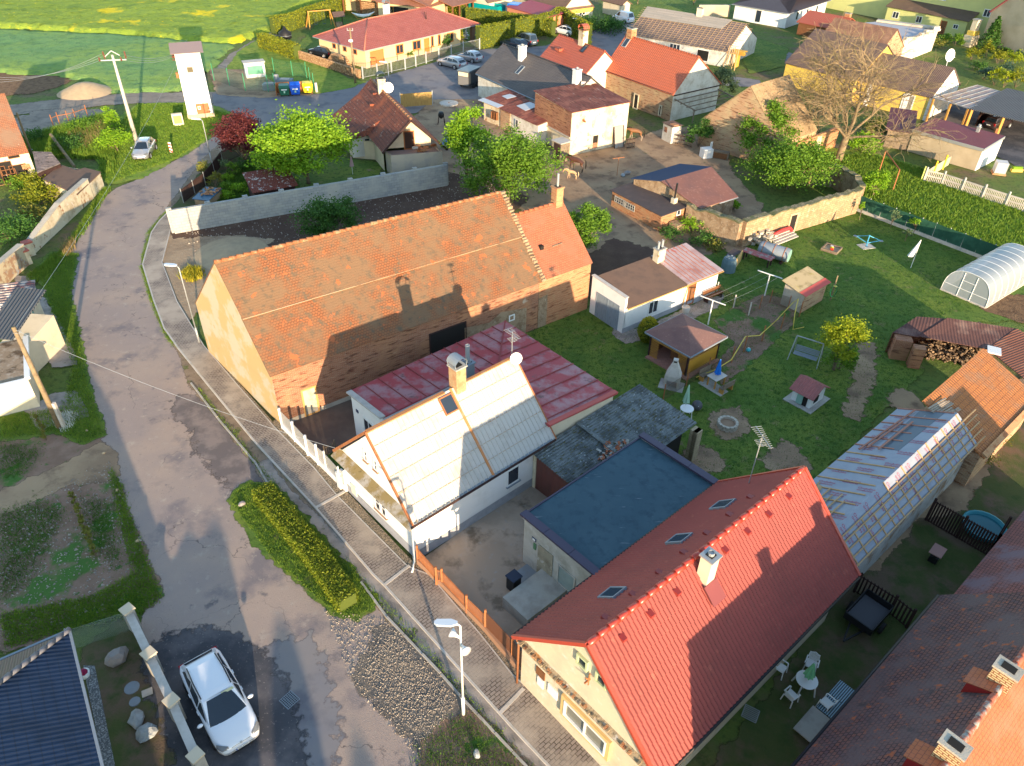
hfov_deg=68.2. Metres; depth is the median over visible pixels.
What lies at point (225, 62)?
track to field
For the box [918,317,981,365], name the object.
firewood heap
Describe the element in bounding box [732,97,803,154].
yard tree
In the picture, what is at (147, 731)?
boulder
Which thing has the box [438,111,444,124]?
cement mixer
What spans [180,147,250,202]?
dark garden fence
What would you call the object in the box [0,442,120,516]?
path dirt
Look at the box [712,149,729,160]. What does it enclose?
old dresser
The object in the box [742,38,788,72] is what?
lawn
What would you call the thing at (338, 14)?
wishing well
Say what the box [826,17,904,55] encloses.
tan roof barn
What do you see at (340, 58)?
log pile
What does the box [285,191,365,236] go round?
bush
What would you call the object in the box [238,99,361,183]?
chestnut tree
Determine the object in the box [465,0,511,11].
distant cream house
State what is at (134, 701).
stepping stone
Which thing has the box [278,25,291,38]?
trampoline cover
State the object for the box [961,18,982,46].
garden fireplace
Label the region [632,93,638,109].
window
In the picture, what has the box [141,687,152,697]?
square paver
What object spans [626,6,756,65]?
house being reroofed
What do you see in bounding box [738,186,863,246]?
sunlit stone wall
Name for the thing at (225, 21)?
rapeseed field
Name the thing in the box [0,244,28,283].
old wall stub
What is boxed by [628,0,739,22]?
lawn
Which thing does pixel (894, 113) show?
maroon roof shed
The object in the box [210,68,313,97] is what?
bin area
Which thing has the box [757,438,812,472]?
worn lawn
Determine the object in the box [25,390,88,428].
driveway
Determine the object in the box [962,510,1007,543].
blue pool
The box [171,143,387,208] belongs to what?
house garden
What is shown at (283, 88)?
recycling container
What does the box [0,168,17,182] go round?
window
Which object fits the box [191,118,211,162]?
street lamp
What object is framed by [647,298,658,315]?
window
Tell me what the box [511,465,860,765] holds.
red roof house
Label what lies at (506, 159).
lime tree
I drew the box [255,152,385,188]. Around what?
house lawn
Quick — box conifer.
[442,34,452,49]
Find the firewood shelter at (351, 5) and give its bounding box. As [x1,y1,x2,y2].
[342,0,378,15]
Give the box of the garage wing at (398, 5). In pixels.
[376,0,446,14]
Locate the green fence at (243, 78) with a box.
[210,63,275,91]
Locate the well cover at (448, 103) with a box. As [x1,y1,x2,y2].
[440,100,457,106]
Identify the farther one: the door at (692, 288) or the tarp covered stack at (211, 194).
the tarp covered stack at (211, 194)
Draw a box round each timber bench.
[699,364,713,381]
[718,379,735,394]
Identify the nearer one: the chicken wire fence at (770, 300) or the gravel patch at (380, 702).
the gravel patch at (380, 702)
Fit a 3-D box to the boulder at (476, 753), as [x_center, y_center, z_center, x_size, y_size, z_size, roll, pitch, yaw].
[-1.411,14.732,30.062,0.255,0.355,0.374,-9,38,-13]
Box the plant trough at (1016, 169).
[1010,166,1023,171]
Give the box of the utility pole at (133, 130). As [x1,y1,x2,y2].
[98,51,137,142]
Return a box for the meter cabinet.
[171,113,183,125]
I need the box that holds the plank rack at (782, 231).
[772,226,798,244]
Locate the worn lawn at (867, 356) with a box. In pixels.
[841,341,880,421]
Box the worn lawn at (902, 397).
[886,388,924,409]
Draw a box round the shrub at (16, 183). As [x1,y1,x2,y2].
[0,173,30,191]
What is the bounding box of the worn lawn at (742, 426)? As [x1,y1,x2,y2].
[707,405,750,439]
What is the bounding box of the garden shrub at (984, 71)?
[974,66,996,81]
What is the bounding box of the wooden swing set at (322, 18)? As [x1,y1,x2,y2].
[306,9,335,29]
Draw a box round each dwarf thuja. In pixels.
[32,413,40,423]
[38,420,46,429]
[39,429,46,439]
[67,490,76,502]
[73,503,80,514]
[75,509,83,520]
[78,518,85,527]
[81,524,89,535]
[83,529,91,539]
[86,539,94,549]
[89,544,98,556]
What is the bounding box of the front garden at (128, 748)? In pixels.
[79,618,176,765]
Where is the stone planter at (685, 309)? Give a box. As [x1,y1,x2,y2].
[682,304,690,313]
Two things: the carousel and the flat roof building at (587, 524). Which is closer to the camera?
the flat roof building at (587, 524)
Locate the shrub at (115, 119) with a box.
[100,106,122,129]
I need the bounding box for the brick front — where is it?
[797,127,838,150]
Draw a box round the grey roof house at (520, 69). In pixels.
[475,43,602,102]
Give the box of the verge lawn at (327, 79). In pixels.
[225,40,365,93]
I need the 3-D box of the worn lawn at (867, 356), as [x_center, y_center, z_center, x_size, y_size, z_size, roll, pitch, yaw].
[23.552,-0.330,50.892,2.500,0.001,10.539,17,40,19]
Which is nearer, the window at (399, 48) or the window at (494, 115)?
the window at (494, 115)
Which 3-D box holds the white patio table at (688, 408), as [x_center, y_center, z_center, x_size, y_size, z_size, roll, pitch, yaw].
[10.831,1.848,47.072,0.840,0.725,0.827,1,37,0]
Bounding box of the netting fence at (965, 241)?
[857,196,998,257]
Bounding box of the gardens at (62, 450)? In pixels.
[0,434,164,653]
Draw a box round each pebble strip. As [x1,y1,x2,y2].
[83,666,114,765]
[216,359,520,680]
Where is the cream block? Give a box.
[0,335,39,416]
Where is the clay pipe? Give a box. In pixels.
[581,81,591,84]
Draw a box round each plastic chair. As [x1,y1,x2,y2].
[776,660,788,680]
[780,685,800,708]
[802,651,820,671]
[815,693,838,710]
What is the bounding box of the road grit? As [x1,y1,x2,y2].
[325,610,451,753]
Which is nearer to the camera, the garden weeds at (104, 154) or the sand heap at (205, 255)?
the sand heap at (205, 255)
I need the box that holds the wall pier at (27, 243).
[20,239,35,256]
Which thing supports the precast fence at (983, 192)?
on the meadow
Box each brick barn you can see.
[195,190,545,424]
[698,75,817,164]
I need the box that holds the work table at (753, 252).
[742,247,774,267]
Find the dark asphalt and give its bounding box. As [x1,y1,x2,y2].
[139,624,310,765]
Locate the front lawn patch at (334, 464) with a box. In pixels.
[326,448,343,470]
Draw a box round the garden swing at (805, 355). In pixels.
[787,335,823,368]
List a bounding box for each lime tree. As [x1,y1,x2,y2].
[438,101,494,174]
[451,122,574,202]
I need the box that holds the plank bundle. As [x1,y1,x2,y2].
[928,398,960,412]
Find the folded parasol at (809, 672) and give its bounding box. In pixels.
[803,663,814,688]
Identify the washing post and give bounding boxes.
[700,295,725,324]
[758,270,781,295]
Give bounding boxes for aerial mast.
[748,426,772,482]
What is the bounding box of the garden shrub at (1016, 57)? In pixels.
[1000,48,1023,64]
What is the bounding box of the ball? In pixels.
[692,400,702,410]
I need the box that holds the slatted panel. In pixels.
[816,680,853,717]
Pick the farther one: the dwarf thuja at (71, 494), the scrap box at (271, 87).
the scrap box at (271, 87)
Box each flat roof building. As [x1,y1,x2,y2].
[520,432,717,592]
[866,19,940,58]
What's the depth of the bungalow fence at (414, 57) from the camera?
109.90 m
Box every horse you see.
[564,154,586,172]
[626,127,644,140]
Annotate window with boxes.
[0,161,14,175]
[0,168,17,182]
[8,155,19,158]
[182,672,190,687]
[183,649,211,665]
[186,66,193,72]
[190,684,198,706]
[198,703,205,721]
[217,653,226,666]
[223,665,236,682]
[233,683,243,697]
[362,416,373,430]
[362,448,368,464]
[372,458,378,473]
[373,498,380,514]
[380,504,387,520]
[395,44,403,54]
[412,39,420,50]
[431,36,434,46]
[438,34,440,45]
[447,32,453,41]
[491,110,497,120]
[506,464,520,488]
[556,563,575,591]
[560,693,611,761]
[562,700,606,756]
[575,652,588,672]
[591,133,599,149]
[594,670,606,690]
[614,196,624,205]
[623,201,634,211]
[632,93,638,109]
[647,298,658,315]
[658,105,661,115]
[669,43,680,49]
[696,49,709,61]
[754,9,762,22]
[892,11,899,18]
[915,16,922,22]
[982,9,990,16]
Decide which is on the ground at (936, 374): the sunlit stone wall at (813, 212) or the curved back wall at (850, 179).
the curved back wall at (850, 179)
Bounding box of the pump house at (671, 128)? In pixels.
[661,120,682,143]
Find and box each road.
[71,135,427,765]
[169,394,262,489]
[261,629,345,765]
[722,77,760,86]
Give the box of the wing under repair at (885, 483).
[813,408,985,573]
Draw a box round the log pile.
[328,53,351,66]
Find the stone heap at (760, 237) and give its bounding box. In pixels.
[748,228,777,244]
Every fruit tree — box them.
[859,201,865,218]
[889,209,902,226]
[902,229,913,239]
[909,216,920,232]
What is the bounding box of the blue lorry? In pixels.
[507,1,521,5]
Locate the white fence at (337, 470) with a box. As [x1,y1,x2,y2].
[314,444,347,491]
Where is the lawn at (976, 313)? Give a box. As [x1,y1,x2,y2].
[525,211,1023,479]
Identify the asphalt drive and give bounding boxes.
[922,104,1023,170]
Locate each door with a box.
[0,166,10,185]
[8,163,28,180]
[195,103,209,113]
[247,65,263,74]
[300,385,319,416]
[369,48,384,66]
[403,130,414,149]
[424,38,429,52]
[535,458,567,496]
[554,143,559,159]
[594,292,607,321]
[605,299,619,329]
[686,283,696,304]
[786,212,799,232]
[795,394,803,404]
[816,135,822,148]
[899,94,915,109]
[938,20,947,33]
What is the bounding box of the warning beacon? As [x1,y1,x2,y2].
[168,142,173,152]
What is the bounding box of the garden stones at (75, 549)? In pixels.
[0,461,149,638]
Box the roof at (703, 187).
[631,164,737,214]
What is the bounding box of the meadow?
[823,148,1023,255]
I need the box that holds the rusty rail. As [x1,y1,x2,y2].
[49,105,87,126]
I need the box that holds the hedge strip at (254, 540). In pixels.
[226,480,377,621]
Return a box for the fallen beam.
[49,133,75,167]
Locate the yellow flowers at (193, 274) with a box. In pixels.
[175,263,205,281]
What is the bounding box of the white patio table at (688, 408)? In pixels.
[680,404,693,418]
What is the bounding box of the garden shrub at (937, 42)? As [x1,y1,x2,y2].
[933,36,950,47]
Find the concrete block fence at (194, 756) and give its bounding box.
[118,602,208,765]
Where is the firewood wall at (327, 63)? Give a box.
[298,51,360,77]
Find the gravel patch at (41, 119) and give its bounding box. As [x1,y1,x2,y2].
[15,107,104,139]
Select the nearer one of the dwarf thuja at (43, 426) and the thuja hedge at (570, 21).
the dwarf thuja at (43, 426)
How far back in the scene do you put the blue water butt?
61.90 m
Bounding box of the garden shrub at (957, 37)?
[951,33,965,45]
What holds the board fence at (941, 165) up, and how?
on the meadow
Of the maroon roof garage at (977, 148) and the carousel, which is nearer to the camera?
the carousel
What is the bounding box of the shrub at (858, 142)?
[847,130,883,154]
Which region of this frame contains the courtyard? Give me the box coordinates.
[286,400,359,463]
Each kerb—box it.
[142,213,550,765]
[190,382,527,765]
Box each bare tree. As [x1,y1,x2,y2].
[782,13,976,164]
[782,66,859,133]
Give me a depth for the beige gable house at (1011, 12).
121.62 m
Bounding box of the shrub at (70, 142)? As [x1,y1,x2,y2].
[44,132,89,151]
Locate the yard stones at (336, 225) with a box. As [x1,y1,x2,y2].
[182,175,491,245]
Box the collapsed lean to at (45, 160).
[32,151,60,184]
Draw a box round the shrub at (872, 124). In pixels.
[860,112,886,134]
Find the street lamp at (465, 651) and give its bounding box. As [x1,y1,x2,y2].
[434,619,470,715]
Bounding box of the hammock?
[351,11,374,18]
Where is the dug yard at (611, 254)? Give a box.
[588,238,652,297]
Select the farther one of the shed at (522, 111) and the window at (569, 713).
the shed at (522, 111)
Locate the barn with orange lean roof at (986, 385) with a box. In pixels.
[922,348,1023,486]
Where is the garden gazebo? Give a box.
[645,313,727,380]
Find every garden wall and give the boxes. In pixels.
[27,178,93,251]
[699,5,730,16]
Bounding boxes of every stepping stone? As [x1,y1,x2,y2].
[124,681,139,694]
[129,696,140,706]
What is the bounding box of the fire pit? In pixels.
[717,415,738,432]
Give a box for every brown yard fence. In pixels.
[416,545,483,624]
[484,609,521,666]
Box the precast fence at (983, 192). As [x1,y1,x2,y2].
[921,166,1023,211]
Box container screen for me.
[275,81,317,95]
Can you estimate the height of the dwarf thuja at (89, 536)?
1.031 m
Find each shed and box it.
[0,288,64,370]
[42,165,103,208]
[242,168,297,195]
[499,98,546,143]
[532,384,702,496]
[610,182,686,230]
[883,107,917,149]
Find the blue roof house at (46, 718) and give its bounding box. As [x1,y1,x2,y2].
[0,627,103,765]
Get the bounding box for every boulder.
[104,646,128,667]
[127,709,144,729]
[135,722,157,742]
[238,501,245,506]
[473,749,479,758]
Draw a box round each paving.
[612,294,723,343]
[698,377,727,395]
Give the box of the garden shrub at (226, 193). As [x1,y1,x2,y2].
[219,189,235,198]
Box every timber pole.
[11,326,65,429]
[16,112,32,154]
[347,28,356,82]
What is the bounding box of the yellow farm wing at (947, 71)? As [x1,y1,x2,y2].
[853,49,960,120]
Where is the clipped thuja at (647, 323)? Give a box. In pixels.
[637,316,658,342]
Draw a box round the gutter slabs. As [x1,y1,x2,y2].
[258,458,545,765]
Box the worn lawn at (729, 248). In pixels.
[722,243,745,254]
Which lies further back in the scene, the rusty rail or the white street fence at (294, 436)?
the rusty rail
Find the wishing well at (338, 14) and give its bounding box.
[332,11,344,26]
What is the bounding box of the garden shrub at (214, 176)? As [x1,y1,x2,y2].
[205,171,222,186]
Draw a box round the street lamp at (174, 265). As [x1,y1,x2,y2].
[164,263,199,342]
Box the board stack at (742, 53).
[732,49,747,67]
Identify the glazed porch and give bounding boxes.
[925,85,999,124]
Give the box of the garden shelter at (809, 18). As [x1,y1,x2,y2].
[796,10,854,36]
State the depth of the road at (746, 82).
107.27 m
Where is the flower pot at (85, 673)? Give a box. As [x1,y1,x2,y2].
[81,668,89,679]
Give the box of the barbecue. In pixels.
[658,358,684,392]
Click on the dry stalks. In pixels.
(73, 239)
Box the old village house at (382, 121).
[332,71,447,172]
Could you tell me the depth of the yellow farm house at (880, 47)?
103.20 m
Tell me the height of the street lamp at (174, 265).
6.148 m
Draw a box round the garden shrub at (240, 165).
[236,157,251,169]
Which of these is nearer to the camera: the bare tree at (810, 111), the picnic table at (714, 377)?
the picnic table at (714, 377)
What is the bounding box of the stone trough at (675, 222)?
[669,220,684,232]
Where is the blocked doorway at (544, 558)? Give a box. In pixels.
[536,544,552,576]
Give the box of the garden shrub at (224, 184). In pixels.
[220,180,232,189]
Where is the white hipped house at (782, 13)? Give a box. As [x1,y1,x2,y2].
[731,0,830,27]
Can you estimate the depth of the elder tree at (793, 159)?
73.94 m
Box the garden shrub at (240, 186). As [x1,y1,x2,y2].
[225,181,247,192]
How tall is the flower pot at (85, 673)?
0.500 m
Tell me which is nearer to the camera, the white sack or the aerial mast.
the aerial mast
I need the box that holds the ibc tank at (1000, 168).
[990,159,1008,175]
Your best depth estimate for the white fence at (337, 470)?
41.19 m
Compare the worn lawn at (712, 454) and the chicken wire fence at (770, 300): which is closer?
the worn lawn at (712, 454)
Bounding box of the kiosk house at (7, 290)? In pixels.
[0,280,44,314]
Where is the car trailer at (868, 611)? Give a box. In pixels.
[843,589,893,641]
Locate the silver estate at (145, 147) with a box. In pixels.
[130,136,156,159]
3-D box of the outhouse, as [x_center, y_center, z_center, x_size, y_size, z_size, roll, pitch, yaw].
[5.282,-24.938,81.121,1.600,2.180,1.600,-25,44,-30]
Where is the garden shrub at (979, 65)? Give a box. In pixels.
[965,60,989,70]
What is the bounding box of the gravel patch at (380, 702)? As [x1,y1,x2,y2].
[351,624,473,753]
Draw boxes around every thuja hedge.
[256,32,300,59]
[268,0,346,34]
[447,5,464,17]
[465,6,555,36]
[474,11,553,49]
[550,6,592,44]
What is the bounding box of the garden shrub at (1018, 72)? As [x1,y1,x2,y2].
[1009,66,1023,86]
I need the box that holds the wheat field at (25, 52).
[0,29,234,92]
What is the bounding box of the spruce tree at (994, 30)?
[973,15,1002,53]
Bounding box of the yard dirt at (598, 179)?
[414,99,763,254]
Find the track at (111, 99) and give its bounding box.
[10,91,216,114]
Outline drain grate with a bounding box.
[279,690,299,708]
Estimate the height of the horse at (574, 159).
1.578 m
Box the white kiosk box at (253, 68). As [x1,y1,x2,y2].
[241,59,265,77]
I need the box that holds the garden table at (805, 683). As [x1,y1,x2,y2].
[791,670,817,697]
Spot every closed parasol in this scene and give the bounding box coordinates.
[350,154,353,173]
[682,385,689,413]
[714,359,720,374]
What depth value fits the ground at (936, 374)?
80.89 m
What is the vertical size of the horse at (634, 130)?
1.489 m
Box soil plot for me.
[0,73,70,95]
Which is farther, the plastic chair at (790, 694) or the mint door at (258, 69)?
the mint door at (258, 69)
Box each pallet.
[626,137,635,148]
[674,133,684,145]
[684,135,693,147]
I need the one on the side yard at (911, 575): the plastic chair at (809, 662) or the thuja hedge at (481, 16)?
the plastic chair at (809, 662)
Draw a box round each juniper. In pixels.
[576,11,602,32]
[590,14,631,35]
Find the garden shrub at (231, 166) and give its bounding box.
[225,161,240,174]
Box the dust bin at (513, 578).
[505,569,522,590]
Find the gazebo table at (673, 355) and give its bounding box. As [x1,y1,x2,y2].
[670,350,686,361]
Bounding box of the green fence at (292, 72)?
[272,59,314,89]
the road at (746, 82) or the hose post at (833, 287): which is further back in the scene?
the road at (746, 82)
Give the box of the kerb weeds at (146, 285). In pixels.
[138,207,503,734]
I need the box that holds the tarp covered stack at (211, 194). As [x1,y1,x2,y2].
[192,187,222,204]
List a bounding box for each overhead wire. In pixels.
[1,61,97,77]
[16,73,171,326]
[16,330,343,450]
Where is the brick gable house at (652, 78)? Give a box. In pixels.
[605,27,721,120]
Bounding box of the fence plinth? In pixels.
[416,558,520,674]
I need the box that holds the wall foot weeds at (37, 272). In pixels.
[24,185,110,283]
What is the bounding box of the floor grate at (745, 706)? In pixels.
[741,704,759,722]
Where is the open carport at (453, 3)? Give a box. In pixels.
[438,0,475,16]
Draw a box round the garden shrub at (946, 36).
[938,32,953,42]
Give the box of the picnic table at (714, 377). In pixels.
[706,372,726,388]
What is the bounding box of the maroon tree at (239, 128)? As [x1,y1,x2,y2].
[207,107,261,160]
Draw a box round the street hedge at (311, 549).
[251,481,361,613]
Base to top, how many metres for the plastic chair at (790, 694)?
0.923 m
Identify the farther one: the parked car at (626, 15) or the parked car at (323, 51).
the parked car at (626, 15)
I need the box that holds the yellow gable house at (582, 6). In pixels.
[513,0,594,16]
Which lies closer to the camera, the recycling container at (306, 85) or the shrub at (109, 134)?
the shrub at (109, 134)
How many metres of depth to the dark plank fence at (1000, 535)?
38.76 m
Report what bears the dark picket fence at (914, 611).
on the side yard at (911, 575)
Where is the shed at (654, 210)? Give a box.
[610,182,686,230]
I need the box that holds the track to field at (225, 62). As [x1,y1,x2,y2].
[217,32,277,68]
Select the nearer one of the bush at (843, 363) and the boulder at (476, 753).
the boulder at (476, 753)
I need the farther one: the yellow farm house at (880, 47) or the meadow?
the yellow farm house at (880, 47)
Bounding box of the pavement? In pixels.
[143,214,599,765]
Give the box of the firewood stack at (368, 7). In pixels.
[355,0,376,14]
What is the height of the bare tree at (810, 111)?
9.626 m
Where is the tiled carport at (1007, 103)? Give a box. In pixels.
[964,88,1023,133]
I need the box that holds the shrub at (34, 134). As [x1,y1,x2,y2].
[20,126,47,142]
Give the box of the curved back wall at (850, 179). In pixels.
[801,164,865,207]
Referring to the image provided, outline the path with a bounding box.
[14,275,76,366]
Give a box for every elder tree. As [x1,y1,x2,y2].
[569,201,615,249]
[734,129,856,194]
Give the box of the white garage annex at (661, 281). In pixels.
[589,239,723,332]
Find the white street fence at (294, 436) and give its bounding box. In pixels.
[278,408,318,464]
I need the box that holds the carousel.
[853,235,882,249]
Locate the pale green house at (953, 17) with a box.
[826,0,1004,38]
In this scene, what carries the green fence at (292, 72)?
on the verge lawn at (327, 79)
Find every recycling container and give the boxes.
[278,83,288,95]
[289,81,299,95]
[302,81,312,93]
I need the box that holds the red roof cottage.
[540,23,614,87]
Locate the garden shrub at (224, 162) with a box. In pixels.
[218,158,234,169]
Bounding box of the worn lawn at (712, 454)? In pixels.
[681,445,725,472]
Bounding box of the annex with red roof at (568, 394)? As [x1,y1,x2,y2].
[346,320,617,438]
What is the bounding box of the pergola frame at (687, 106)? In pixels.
[674,89,733,127]
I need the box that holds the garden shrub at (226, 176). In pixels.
[220,173,233,180]
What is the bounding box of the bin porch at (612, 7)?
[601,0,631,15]
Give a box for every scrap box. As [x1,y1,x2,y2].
[262,82,275,90]
[273,74,278,81]
[277,78,293,81]
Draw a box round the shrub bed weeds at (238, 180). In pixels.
[215,158,388,201]
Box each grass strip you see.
[0,407,107,444]
[32,251,103,415]
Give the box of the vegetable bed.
[712,294,794,384]
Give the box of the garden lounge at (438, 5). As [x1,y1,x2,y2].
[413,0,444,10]
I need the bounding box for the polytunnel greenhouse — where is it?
[940,243,1023,308]
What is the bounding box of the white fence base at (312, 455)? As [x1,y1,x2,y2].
[281,423,347,491]
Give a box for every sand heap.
[57,82,111,99]
[193,237,267,268]
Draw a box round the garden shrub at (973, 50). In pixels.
[964,47,983,59]
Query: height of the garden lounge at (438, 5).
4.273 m
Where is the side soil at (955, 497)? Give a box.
[867,378,1023,570]
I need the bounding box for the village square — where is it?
[212,22,634,130]
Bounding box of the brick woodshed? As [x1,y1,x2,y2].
[885,317,1023,378]
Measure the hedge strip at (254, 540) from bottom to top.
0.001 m
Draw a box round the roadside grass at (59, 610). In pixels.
[0,252,161,650]
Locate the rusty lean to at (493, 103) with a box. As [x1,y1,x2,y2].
[478,89,526,125]
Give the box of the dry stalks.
[57,119,105,255]
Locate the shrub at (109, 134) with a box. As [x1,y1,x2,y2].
[89,126,132,151]
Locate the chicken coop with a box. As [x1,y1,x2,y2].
[780,266,830,312]
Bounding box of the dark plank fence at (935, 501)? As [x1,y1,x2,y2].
[924,498,997,554]
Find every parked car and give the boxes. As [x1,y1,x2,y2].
[308,45,331,57]
[437,55,466,69]
[456,50,483,63]
[500,37,528,47]
[516,32,537,45]
[555,24,571,36]
[612,10,634,23]
[982,115,1012,129]
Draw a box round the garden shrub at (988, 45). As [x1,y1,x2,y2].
[981,39,995,56]
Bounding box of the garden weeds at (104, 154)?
[23,109,121,175]
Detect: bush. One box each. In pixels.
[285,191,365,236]
[658,223,685,244]
[675,215,703,232]
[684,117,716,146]
[686,228,716,246]
[701,238,726,253]
[708,61,742,96]
[732,199,742,209]
[820,345,861,372]
[862,169,891,194]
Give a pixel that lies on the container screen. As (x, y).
(277, 88)
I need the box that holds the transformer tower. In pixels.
[168,41,214,118]
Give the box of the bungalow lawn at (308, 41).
[298,10,465,48]
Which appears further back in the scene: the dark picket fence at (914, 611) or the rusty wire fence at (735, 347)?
the rusty wire fence at (735, 347)
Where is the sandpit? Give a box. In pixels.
[821,242,842,254]
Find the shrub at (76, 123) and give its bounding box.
[56,112,103,132]
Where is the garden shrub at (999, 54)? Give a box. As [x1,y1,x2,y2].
[989,48,1008,64]
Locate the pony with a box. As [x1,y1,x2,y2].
[563,168,578,178]
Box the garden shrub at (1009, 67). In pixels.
[993,59,1016,73]
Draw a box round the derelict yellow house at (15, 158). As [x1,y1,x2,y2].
[0,93,34,185]
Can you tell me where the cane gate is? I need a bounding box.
[399,90,432,106]
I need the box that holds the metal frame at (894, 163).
[879,150,899,189]
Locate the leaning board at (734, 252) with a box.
[726,249,742,266]
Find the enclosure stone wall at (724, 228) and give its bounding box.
[684,202,743,246]
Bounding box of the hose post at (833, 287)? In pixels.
[830,275,837,300]
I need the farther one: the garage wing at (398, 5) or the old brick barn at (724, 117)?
the garage wing at (398, 5)
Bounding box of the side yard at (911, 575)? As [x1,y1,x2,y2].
[712,377,1023,765]
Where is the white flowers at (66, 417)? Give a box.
[54,409,78,431]
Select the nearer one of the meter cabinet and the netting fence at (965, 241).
the netting fence at (965, 241)
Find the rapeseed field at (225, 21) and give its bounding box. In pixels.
[0,0,322,43]
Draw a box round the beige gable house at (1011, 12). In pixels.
[981,0,1023,57]
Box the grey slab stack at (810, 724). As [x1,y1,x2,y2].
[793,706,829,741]
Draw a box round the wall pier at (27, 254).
[23,247,32,264]
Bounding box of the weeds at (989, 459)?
[984,449,1000,466]
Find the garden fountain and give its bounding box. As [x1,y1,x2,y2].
[463,28,468,38]
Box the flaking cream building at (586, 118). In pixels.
[534,83,630,154]
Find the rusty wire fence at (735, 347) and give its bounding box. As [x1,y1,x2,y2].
[662,301,803,399]
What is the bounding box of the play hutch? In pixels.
[783,374,830,413]
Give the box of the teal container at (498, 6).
[469,3,505,10]
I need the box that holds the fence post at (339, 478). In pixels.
[335,468,343,489]
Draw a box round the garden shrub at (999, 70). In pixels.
[988,66,1005,84]
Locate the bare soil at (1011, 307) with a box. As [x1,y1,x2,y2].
[980,294,1023,322]
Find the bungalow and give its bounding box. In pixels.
[313,0,479,68]
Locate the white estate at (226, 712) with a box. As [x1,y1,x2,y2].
[178,646,259,755]
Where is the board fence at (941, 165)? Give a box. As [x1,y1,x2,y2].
[927,155,951,177]
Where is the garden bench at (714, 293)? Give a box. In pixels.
[702,284,723,302]
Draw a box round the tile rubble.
[596,439,628,460]
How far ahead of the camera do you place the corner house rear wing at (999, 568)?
33.88 m
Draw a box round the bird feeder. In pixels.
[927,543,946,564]
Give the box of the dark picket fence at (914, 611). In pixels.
[853,572,917,628]
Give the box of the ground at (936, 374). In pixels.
[0,0,1023,765]
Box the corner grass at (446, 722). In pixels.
[417,709,523,765]
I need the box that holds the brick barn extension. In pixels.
[515,173,592,327]
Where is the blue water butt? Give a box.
[721,255,736,273]
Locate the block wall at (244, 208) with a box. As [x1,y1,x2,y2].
[165,162,448,233]
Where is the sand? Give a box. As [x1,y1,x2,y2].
[163,234,274,320]
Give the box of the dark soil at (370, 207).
[170,172,528,246]
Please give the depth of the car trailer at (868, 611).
35.16 m
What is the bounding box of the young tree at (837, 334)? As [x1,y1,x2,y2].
[814,313,876,370]
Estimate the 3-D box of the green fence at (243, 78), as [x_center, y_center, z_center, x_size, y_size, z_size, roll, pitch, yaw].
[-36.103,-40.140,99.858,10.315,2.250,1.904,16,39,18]
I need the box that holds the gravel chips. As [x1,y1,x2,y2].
[367,633,456,737]
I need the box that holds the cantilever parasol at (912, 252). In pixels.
[907,240,920,267]
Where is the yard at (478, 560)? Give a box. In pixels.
[416,486,547,651]
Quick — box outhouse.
[552,137,571,161]
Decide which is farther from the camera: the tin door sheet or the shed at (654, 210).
the tin door sheet
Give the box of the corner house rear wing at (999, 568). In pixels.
[954,511,1023,593]
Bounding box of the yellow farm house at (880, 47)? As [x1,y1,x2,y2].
[783,28,893,99]
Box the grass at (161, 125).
[99,102,231,182]
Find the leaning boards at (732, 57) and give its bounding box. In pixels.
[723,46,738,70]
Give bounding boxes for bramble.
[0,208,39,252]
[8,176,62,208]
[11,202,46,220]
[14,169,46,193]
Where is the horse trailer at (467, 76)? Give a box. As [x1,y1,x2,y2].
[457,64,480,87]
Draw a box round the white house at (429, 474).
[331,328,556,572]
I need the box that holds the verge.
[141,142,534,765]
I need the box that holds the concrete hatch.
[503,564,566,624]
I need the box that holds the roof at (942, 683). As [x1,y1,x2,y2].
[790,592,1023,765]
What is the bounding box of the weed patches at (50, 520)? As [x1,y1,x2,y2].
[0,437,533,765]
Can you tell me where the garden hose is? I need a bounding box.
[696,299,803,377]
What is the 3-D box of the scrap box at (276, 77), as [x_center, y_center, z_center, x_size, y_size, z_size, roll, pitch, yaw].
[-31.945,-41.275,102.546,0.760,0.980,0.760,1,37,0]
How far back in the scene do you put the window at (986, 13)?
129.38 m
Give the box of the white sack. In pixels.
[699,141,713,158]
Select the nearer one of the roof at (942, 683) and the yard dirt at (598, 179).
the roof at (942, 683)
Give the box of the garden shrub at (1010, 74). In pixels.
[1000,70,1017,87]
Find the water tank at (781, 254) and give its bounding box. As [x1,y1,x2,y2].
[757,241,791,264]
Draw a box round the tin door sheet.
[614,125,623,148]
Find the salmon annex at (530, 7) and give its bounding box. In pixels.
[506,0,570,26]
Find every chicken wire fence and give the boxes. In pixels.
[716,282,751,314]
[751,290,791,308]
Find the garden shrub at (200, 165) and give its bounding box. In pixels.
[196,160,208,172]
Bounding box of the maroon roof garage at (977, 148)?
[907,118,1004,170]
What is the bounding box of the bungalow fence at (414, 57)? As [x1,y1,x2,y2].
[361,38,479,78]
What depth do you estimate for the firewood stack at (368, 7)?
136.87 m

